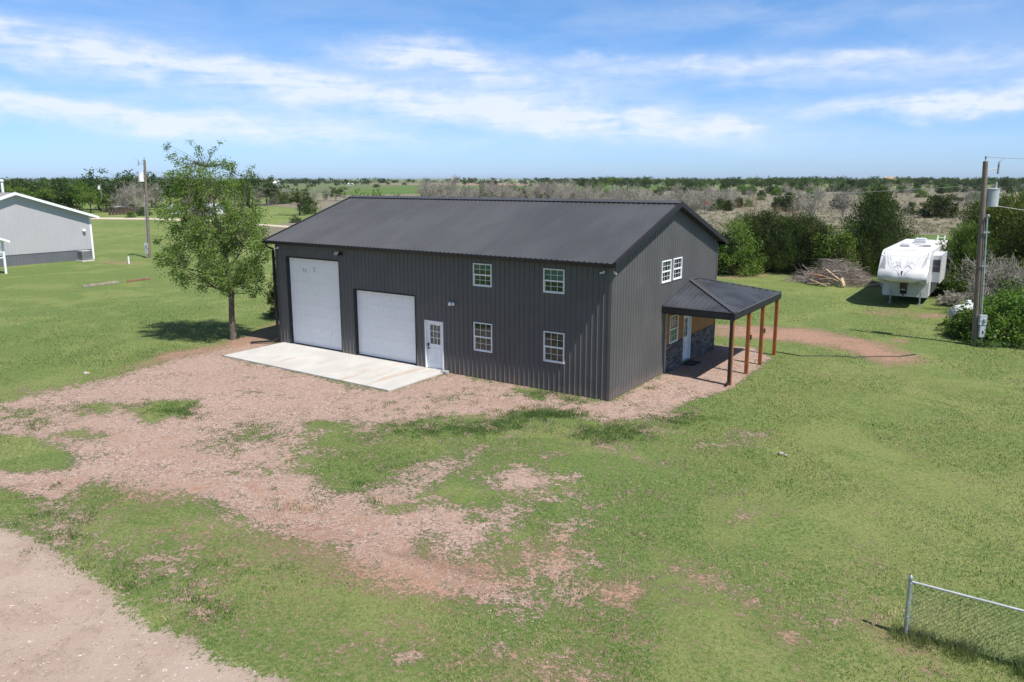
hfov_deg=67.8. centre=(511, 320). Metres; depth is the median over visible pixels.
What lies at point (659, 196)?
bare shrub
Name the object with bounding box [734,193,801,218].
bare tree
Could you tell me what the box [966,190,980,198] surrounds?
field bush
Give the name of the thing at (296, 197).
broadleaf tree
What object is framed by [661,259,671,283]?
window
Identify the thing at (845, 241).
leafy tree
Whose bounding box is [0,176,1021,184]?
distant woods
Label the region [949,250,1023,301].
leafless shrub
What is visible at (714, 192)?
bare shrub
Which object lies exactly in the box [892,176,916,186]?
broadleaf tree
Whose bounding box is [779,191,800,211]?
cedar bush
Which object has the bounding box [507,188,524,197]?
bare shrub
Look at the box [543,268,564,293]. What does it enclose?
window
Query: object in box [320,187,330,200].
bare shrub
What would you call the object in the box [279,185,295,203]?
bare shrub
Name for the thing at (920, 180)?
broadleaf tree
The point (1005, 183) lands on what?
cedar bush
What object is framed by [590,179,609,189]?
broadleaf tree
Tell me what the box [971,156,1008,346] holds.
utility pole
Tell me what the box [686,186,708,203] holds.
bare shrub
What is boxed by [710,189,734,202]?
bare shrub
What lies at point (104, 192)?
broadleaf tree
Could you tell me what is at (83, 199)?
broadleaf tree
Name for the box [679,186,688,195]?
cedar bush
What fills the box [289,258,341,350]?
garage door
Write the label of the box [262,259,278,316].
cedar tree
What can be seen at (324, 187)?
field
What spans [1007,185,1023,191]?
field bush
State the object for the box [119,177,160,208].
bare shrub
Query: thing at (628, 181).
broadleaf tree
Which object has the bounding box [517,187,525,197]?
cedar bush
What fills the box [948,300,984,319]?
propane tank
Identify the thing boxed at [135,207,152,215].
field bush
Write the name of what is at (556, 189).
bare shrub
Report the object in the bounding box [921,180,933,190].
bare shrub
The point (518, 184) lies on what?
ploughed field
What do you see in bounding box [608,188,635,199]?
bare shrub
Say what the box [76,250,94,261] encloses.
air conditioner
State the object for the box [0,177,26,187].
broadleaf tree
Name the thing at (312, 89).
sky
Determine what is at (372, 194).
shrub
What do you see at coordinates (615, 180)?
broadleaf tree
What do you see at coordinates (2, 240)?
carport
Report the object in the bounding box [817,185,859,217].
bare shrub
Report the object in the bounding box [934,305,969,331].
leafy bush
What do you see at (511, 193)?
bare shrub
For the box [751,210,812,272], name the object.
cedar tree
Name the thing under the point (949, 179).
broadleaf tree
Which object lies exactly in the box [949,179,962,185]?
broadleaf tree
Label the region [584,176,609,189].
broadleaf tree
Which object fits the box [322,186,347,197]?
broadleaf tree
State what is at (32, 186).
broadleaf tree
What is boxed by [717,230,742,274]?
cedar tree
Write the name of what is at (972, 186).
field bush
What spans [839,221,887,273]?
cedar tree
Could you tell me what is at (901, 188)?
field bush
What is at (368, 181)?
broadleaf tree
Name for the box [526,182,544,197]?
bare shrub
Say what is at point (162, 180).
broadleaf tree
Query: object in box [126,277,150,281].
wooden beam
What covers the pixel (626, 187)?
bare shrub
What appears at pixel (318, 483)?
gravel
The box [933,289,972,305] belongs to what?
leafless shrub
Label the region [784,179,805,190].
broadleaf tree
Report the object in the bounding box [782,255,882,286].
brush pile
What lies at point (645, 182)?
broadleaf tree
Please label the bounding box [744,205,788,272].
cedar tree
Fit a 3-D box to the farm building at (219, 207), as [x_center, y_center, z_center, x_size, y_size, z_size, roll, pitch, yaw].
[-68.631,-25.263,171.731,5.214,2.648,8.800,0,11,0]
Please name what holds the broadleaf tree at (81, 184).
on the ground at (446, 531)
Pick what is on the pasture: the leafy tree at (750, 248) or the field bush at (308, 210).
the field bush at (308, 210)
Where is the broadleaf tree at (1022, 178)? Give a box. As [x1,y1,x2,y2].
[1008,177,1023,186]
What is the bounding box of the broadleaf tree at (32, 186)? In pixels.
[0,179,49,197]
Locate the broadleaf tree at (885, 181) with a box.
[872,178,892,184]
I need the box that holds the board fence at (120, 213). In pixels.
[108,207,142,214]
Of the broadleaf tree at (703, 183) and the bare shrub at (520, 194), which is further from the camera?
the broadleaf tree at (703, 183)
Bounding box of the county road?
[91,217,288,227]
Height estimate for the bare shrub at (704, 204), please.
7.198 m
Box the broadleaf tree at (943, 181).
[930,177,950,188]
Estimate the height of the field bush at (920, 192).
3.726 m
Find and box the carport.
[0,238,9,273]
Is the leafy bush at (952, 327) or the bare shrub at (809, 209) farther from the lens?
the bare shrub at (809, 209)
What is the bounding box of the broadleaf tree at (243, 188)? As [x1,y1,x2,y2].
[222,178,266,205]
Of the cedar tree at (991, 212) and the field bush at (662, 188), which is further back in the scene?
the field bush at (662, 188)
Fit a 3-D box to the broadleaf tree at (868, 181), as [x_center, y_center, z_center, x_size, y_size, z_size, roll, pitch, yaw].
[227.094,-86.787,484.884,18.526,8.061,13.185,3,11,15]
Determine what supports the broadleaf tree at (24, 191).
on the ground at (446, 531)
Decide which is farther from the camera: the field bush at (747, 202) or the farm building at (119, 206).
the field bush at (747, 202)
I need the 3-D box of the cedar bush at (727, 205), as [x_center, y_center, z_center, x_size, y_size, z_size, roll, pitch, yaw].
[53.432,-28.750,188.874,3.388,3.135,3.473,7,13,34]
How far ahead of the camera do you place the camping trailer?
48.68 m
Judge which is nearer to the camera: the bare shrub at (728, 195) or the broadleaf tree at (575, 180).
the bare shrub at (728, 195)
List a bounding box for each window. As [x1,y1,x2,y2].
[473,263,491,286]
[473,322,492,352]
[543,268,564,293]
[543,331,564,363]
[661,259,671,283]
[669,315,678,343]
[672,257,682,279]
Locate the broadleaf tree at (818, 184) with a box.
[810,177,828,188]
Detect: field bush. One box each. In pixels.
[47,187,81,210]
[95,191,122,211]
[125,211,135,217]
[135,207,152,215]
[268,191,289,203]
[288,216,301,222]
[298,202,320,213]
[499,183,517,192]
[655,185,666,191]
[705,201,720,210]
[735,184,747,191]
[739,187,755,194]
[744,199,753,206]
[757,195,765,199]
[769,187,782,195]
[804,187,818,198]
[824,184,838,191]
[837,184,845,190]
[841,186,853,194]
[870,183,888,189]
[894,186,906,192]
[910,187,922,192]
[914,189,928,197]
[944,187,954,192]
[952,187,963,191]
[962,185,971,192]
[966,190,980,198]
[969,184,979,190]
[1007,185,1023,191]
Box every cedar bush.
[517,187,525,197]
[649,189,664,198]
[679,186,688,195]
[714,196,724,209]
[720,182,728,192]
[720,200,733,210]
[733,196,743,207]
[756,190,767,196]
[767,186,775,193]
[770,195,784,209]
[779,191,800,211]
[829,192,853,207]
[854,182,867,190]
[906,201,916,214]
[912,193,965,217]
[913,182,922,189]
[935,184,946,193]
[997,178,1010,190]
[1006,186,1014,193]
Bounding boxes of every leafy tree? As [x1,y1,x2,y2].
[148,137,272,339]
[717,211,767,277]
[805,220,860,278]
[939,218,974,285]
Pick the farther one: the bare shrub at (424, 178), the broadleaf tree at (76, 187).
the bare shrub at (424, 178)
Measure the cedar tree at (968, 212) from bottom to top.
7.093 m
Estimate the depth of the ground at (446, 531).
19.06 m
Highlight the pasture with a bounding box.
[241,188,1022,241]
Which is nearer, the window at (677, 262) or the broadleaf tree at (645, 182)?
the window at (677, 262)
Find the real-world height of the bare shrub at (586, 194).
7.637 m
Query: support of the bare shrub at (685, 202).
on the pasture
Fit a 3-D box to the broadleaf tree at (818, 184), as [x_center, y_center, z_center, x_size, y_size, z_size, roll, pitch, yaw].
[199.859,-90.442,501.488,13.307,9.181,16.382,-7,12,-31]
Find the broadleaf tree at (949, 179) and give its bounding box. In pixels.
[925,177,952,186]
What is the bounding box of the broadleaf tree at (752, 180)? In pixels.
[747,178,764,184]
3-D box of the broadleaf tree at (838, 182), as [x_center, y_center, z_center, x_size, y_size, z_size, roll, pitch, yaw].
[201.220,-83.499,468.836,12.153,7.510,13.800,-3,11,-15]
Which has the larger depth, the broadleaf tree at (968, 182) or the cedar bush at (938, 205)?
the broadleaf tree at (968, 182)
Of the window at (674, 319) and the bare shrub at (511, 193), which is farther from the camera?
the bare shrub at (511, 193)
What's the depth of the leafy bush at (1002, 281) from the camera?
41.73 m
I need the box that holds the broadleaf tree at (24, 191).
[0,183,60,198]
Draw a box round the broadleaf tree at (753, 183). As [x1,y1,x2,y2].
[748,180,760,188]
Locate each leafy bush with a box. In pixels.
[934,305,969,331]
[941,306,997,339]
[953,285,1023,347]
[981,271,1023,328]
[983,277,1023,347]
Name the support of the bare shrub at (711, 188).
on the pasture
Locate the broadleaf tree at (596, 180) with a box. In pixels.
[583,178,609,190]
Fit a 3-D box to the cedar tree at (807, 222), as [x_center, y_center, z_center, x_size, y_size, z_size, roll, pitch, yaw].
[25.071,-6.818,65.010,5.352,5.689,5.800,7,13,33]
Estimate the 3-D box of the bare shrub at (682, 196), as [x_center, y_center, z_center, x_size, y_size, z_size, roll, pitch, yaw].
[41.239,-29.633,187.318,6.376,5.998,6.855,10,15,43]
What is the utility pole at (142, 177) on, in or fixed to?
on the ground at (446, 531)
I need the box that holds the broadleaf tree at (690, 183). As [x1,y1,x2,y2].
[681,177,701,190]
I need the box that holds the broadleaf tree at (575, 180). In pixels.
[570,178,580,187]
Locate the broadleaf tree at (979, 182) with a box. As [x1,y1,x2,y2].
[971,177,989,186]
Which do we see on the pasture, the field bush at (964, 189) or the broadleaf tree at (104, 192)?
the field bush at (964, 189)
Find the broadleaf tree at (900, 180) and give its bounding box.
[889,177,910,185]
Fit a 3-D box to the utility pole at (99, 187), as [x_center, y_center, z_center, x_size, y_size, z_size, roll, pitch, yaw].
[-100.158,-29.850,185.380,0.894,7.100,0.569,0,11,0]
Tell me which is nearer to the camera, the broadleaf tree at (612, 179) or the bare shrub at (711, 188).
the bare shrub at (711, 188)
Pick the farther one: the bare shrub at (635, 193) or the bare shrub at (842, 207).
the bare shrub at (635, 193)
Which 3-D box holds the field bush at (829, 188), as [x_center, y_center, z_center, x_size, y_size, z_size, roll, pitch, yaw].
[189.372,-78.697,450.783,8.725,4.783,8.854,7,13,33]
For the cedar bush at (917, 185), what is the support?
on the pasture
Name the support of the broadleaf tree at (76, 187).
on the ground at (446, 531)
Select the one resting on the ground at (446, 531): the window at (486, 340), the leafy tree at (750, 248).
the leafy tree at (750, 248)
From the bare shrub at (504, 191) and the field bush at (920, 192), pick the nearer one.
the bare shrub at (504, 191)
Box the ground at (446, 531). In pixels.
[0,179,1023,681]
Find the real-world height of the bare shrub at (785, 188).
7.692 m
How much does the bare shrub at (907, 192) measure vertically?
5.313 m
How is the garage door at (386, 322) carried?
in the metal building at (606, 299)
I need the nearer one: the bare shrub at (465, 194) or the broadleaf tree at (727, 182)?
the bare shrub at (465, 194)
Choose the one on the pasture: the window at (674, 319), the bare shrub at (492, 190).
the bare shrub at (492, 190)
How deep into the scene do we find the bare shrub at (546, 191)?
268.44 m
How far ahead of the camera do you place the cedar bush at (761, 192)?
313.30 m
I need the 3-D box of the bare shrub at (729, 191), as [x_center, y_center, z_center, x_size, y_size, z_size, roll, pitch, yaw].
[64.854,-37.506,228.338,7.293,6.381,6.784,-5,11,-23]
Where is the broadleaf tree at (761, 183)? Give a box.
[755,177,774,187]
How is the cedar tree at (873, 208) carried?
on the ground at (446, 531)
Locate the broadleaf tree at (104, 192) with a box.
[72,174,128,206]
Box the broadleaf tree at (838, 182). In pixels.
[828,179,847,186]
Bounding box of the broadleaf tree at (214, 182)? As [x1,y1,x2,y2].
[204,175,234,200]
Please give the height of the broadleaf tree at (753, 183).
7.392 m
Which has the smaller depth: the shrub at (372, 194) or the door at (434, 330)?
the door at (434, 330)
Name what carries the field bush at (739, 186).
on the pasture
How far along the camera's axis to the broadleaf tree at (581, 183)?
525.03 m
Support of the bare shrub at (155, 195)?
on the ground at (446, 531)
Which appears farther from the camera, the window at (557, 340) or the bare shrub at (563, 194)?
the bare shrub at (563, 194)
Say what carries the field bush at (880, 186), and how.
on the pasture
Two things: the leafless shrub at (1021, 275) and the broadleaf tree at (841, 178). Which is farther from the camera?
the broadleaf tree at (841, 178)
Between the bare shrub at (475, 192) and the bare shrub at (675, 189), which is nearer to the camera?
the bare shrub at (675, 189)
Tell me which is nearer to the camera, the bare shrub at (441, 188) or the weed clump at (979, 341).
the weed clump at (979, 341)
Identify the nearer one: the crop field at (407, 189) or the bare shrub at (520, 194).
the bare shrub at (520, 194)
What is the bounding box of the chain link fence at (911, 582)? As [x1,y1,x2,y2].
[903,575,1023,664]
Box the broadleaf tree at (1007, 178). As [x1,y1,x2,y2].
[989,177,1013,183]
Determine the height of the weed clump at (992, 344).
0.465 m
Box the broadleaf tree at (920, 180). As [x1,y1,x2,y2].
[899,177,930,188]
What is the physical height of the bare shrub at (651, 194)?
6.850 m
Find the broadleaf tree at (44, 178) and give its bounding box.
[39,177,69,188]
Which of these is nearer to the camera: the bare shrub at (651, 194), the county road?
the county road
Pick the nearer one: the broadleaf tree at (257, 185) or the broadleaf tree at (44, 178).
the broadleaf tree at (257, 185)
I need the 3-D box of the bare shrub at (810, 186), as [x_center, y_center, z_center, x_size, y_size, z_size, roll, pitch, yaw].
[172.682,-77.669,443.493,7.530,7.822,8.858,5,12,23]
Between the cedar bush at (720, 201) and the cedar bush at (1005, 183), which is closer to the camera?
the cedar bush at (720, 201)
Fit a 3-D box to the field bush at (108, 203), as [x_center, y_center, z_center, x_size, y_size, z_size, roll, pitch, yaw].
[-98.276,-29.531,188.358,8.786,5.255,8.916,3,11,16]
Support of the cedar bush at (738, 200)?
on the pasture
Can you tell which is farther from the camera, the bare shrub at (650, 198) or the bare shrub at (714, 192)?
the bare shrub at (714, 192)
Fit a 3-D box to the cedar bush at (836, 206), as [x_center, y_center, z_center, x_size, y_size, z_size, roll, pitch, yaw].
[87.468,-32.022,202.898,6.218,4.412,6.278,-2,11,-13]
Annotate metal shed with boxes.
[0,179,99,266]
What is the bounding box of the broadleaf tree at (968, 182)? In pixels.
[957,176,981,187]
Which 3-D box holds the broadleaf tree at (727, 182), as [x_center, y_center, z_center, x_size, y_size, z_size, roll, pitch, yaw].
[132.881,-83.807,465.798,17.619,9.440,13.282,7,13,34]
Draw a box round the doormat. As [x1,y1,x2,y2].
[683,360,701,365]
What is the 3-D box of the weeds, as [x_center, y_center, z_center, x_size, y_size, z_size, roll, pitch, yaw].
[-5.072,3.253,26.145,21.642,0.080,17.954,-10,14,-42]
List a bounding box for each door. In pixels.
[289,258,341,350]
[357,290,415,363]
[427,321,442,368]
[682,316,688,359]
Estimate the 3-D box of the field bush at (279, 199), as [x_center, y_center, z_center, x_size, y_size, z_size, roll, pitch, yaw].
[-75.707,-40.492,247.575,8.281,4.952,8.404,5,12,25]
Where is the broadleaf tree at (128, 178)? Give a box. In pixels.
[78,167,168,199]
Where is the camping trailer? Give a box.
[877,235,954,305]
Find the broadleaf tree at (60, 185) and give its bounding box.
[34,177,81,203]
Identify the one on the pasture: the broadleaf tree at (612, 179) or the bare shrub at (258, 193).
the bare shrub at (258, 193)
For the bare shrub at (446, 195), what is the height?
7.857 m
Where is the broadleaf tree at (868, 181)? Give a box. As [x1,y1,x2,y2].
[859,179,882,187]
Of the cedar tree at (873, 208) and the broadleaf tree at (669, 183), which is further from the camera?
the broadleaf tree at (669, 183)
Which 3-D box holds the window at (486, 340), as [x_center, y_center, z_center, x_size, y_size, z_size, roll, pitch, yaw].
[-1.043,0.623,30.934,0.914,1.380,0.505,7,13,33]
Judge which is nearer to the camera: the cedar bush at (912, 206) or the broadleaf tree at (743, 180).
the cedar bush at (912, 206)
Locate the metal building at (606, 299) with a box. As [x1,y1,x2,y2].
[250,195,781,400]
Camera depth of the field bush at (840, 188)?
464.95 m
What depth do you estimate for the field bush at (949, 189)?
417.61 m
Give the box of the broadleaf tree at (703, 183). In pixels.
[696,179,713,188]
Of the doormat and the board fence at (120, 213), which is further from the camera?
the board fence at (120, 213)
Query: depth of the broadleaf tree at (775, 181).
482.65 m
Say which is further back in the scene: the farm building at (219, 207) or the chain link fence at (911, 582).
the farm building at (219, 207)
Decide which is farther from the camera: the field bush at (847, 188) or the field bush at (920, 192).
the field bush at (847, 188)
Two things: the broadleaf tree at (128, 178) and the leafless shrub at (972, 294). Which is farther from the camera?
the broadleaf tree at (128, 178)
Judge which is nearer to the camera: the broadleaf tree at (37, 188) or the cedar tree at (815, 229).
the cedar tree at (815, 229)
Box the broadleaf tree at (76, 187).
[51,182,103,210]
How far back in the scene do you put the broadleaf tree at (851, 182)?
486.94 m
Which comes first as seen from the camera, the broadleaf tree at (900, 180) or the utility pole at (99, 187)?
the utility pole at (99, 187)
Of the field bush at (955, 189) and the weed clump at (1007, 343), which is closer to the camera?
the weed clump at (1007, 343)
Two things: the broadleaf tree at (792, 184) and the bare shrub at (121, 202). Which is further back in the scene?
the broadleaf tree at (792, 184)
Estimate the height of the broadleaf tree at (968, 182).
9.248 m
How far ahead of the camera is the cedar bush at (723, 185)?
423.00 m
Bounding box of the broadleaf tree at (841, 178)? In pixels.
[824,175,859,182]
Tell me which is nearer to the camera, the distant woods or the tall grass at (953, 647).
the tall grass at (953, 647)
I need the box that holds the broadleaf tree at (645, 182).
[633,176,664,189]
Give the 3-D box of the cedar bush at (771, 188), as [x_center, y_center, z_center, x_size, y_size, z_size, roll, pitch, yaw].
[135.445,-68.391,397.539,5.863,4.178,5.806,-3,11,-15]
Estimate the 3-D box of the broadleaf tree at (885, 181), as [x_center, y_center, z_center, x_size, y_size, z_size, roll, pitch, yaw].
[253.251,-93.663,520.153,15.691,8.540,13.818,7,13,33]
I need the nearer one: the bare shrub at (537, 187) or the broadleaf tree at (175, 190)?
the broadleaf tree at (175, 190)
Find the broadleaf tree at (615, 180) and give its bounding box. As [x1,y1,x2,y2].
[609,178,621,188]
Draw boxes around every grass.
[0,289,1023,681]
[887,617,1023,681]
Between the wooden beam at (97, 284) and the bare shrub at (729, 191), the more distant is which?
the bare shrub at (729, 191)
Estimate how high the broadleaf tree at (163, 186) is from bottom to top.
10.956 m
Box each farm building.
[115,203,134,212]
[190,203,223,215]
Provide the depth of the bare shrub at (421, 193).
267.98 m
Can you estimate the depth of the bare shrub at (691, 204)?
173.54 m
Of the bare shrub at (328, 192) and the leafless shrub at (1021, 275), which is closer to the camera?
the leafless shrub at (1021, 275)
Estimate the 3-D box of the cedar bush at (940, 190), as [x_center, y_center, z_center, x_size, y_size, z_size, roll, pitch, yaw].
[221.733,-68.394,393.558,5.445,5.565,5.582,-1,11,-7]
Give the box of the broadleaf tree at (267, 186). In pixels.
[237,172,289,204]
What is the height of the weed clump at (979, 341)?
0.521 m
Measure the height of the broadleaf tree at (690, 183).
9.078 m
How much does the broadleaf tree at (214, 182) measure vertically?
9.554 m
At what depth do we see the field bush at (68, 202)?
187.52 m
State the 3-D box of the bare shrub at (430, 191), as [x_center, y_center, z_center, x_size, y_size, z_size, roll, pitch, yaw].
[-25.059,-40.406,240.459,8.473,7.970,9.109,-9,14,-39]
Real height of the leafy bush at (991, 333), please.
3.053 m
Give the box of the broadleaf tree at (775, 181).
[764,176,783,188]
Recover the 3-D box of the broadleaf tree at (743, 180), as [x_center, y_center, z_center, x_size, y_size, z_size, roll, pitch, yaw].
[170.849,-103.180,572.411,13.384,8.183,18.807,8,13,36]
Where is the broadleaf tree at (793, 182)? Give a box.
[782,178,800,187]
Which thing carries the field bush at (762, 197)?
on the pasture
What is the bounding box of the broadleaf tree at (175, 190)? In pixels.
[158,176,211,203]
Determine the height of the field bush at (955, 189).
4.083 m
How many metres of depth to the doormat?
33.63 m
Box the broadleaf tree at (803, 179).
[789,176,819,190]
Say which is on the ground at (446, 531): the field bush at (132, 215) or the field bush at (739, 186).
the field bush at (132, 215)
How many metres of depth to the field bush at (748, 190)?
374.67 m
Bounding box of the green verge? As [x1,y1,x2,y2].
[903,235,952,239]
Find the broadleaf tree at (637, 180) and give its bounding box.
[634,177,650,187]
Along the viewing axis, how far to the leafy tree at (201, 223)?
37.16 m
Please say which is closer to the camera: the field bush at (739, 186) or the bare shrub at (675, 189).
the bare shrub at (675, 189)
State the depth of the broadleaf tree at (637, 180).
573.57 m
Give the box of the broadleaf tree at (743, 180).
[735,179,746,186]
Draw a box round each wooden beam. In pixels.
[82,281,118,286]
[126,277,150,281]
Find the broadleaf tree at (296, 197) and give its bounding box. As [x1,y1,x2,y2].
[272,186,334,214]
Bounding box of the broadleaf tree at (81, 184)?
[58,180,115,207]
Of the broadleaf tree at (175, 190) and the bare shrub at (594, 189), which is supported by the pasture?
the bare shrub at (594, 189)
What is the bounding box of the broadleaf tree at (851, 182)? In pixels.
[843,178,870,186]
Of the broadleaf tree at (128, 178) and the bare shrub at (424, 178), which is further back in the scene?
the bare shrub at (424, 178)
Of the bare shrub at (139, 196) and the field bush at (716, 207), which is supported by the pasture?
the field bush at (716, 207)
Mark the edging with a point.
(847, 356)
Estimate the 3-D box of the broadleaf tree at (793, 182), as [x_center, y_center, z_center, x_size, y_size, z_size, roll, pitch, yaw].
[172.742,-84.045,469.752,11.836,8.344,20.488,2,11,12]
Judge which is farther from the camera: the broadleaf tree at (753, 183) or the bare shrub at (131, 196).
the broadleaf tree at (753, 183)
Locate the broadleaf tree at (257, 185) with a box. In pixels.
[225,177,276,201]
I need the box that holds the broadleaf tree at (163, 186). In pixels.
[132,169,190,207]
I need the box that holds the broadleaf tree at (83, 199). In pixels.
[70,187,114,212]
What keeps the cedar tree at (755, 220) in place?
on the ground at (446, 531)
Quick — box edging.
[776,351,915,357]
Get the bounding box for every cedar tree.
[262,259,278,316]
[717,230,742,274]
[731,209,782,271]
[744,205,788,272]
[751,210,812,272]
[773,208,834,273]
[789,219,839,273]
[832,178,926,276]
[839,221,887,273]
[935,215,1006,297]
[948,198,1000,239]
[961,187,1023,263]
[986,192,1023,280]
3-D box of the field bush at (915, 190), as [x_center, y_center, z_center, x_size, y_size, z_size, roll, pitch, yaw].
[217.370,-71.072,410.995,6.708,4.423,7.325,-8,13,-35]
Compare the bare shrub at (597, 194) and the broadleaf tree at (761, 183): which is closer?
the bare shrub at (597, 194)
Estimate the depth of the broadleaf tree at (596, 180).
475.81 m
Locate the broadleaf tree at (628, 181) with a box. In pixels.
[619,178,647,189]
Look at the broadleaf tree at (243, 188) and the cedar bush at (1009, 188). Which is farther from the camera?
the cedar bush at (1009, 188)
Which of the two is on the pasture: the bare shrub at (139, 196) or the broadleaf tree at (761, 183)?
the broadleaf tree at (761, 183)
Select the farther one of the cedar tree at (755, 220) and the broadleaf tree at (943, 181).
the broadleaf tree at (943, 181)
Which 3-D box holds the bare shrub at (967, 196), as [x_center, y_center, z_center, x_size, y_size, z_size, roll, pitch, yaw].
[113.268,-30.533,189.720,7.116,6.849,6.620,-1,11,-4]
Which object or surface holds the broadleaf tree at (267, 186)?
on the pasture
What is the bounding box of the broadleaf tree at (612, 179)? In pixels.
[604,175,622,187]
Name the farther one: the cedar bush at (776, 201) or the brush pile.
the cedar bush at (776, 201)
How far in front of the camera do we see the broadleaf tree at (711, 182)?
557.48 m
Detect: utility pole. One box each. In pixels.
[97,184,103,211]
[135,158,150,257]
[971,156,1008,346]
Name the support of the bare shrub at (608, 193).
on the pasture
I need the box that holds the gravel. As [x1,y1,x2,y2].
[0,325,910,681]
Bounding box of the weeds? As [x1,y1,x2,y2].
[0,382,730,625]
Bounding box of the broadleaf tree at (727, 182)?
[717,177,741,186]
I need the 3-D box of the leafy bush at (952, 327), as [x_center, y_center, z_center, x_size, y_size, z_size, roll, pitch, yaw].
[23.265,0.030,38.767,2.284,1.839,2.571,-3,11,-15]
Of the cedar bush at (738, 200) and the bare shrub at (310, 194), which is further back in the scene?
the cedar bush at (738, 200)
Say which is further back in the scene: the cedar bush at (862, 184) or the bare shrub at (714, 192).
the cedar bush at (862, 184)
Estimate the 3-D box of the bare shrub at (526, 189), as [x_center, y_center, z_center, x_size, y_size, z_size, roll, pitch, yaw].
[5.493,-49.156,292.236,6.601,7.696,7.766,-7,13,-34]
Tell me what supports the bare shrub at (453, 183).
on the pasture
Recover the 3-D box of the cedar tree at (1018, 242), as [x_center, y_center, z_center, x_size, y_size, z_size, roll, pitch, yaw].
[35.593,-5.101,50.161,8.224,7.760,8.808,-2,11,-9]
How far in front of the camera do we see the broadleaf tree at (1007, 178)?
550.31 m
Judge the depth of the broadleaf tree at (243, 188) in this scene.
228.95 m
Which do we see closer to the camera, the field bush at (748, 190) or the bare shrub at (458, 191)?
the bare shrub at (458, 191)
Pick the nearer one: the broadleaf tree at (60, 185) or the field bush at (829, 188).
the broadleaf tree at (60, 185)
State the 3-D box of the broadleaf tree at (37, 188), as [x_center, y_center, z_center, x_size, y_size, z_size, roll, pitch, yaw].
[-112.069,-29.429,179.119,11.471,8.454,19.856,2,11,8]
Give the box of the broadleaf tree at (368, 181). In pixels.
[360,179,375,184]
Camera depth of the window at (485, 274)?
30.43 m
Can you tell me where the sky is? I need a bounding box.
[0,0,1023,179]
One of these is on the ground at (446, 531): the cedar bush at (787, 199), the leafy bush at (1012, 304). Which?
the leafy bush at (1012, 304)
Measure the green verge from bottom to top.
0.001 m
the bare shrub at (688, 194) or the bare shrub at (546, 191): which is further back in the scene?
the bare shrub at (546, 191)
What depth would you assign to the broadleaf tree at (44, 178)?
307.25 m
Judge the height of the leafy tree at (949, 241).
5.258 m
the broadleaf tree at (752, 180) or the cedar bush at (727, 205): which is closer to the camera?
the cedar bush at (727, 205)
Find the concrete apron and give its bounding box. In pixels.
[224,342,442,390]
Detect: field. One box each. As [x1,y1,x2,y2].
[56,181,993,195]
[345,185,660,194]
[389,183,577,185]
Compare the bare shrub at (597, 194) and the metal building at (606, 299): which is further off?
the bare shrub at (597, 194)
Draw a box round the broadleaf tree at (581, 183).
[578,181,591,188]
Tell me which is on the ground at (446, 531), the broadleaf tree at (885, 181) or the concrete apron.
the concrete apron
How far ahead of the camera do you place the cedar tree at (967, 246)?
51.40 m
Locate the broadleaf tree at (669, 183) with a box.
[663,177,679,187]
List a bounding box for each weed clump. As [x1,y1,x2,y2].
[970,338,988,346]
[984,338,1004,347]
[1002,339,1023,348]
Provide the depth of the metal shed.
73.18 m
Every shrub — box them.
[109,189,135,210]
[112,180,142,208]
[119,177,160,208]
[137,182,165,209]
[248,186,267,203]
[264,187,280,204]
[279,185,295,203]
[300,188,320,212]
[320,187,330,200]
[367,189,384,195]
[413,179,437,196]
[418,177,435,190]
[422,181,441,196]
[430,178,449,196]
[439,185,460,196]
[440,175,459,188]
[448,183,482,196]
[448,185,471,196]
[466,186,483,196]
[480,179,511,197]
[489,184,518,197]
[497,187,524,197]
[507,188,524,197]
[524,183,535,196]
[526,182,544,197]
[527,181,542,197]
[537,182,562,197]
[546,179,570,198]
[546,183,573,198]
[556,178,577,191]
[557,183,591,198]
[575,186,596,198]
[580,182,604,194]
[590,190,605,198]
[602,185,621,199]
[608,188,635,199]
[614,182,644,199]
[625,185,648,199]
[630,191,654,199]
[644,188,661,199]
[654,191,674,199]
[657,182,682,200]
[665,189,695,205]
[671,188,694,205]
[681,189,701,200]
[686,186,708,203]
[689,196,703,210]
[693,188,718,213]
[701,184,720,200]
[702,184,718,201]
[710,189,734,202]
[716,185,741,200]
[716,187,739,204]
[781,183,790,192]
[789,182,828,216]
[803,182,813,189]
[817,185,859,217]
[898,201,911,217]
[902,188,913,196]
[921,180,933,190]
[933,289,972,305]
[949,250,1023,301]
[951,186,980,209]
[954,277,998,304]
[985,256,1023,292]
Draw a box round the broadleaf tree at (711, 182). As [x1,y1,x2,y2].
[703,178,717,186]
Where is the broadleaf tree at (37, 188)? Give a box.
[0,178,65,199]
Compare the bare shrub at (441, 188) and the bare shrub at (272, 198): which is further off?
the bare shrub at (441, 188)
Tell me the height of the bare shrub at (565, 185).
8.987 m
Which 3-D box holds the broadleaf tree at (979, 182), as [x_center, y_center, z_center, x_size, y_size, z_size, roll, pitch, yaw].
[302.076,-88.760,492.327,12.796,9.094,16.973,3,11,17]
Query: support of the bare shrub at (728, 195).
on the pasture
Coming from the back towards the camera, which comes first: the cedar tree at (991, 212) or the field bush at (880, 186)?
the field bush at (880, 186)
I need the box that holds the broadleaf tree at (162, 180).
[133,173,205,204]
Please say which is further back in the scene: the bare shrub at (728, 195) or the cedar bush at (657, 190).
the cedar bush at (657, 190)
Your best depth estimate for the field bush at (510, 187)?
359.33 m
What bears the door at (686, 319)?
in the metal building at (606, 299)

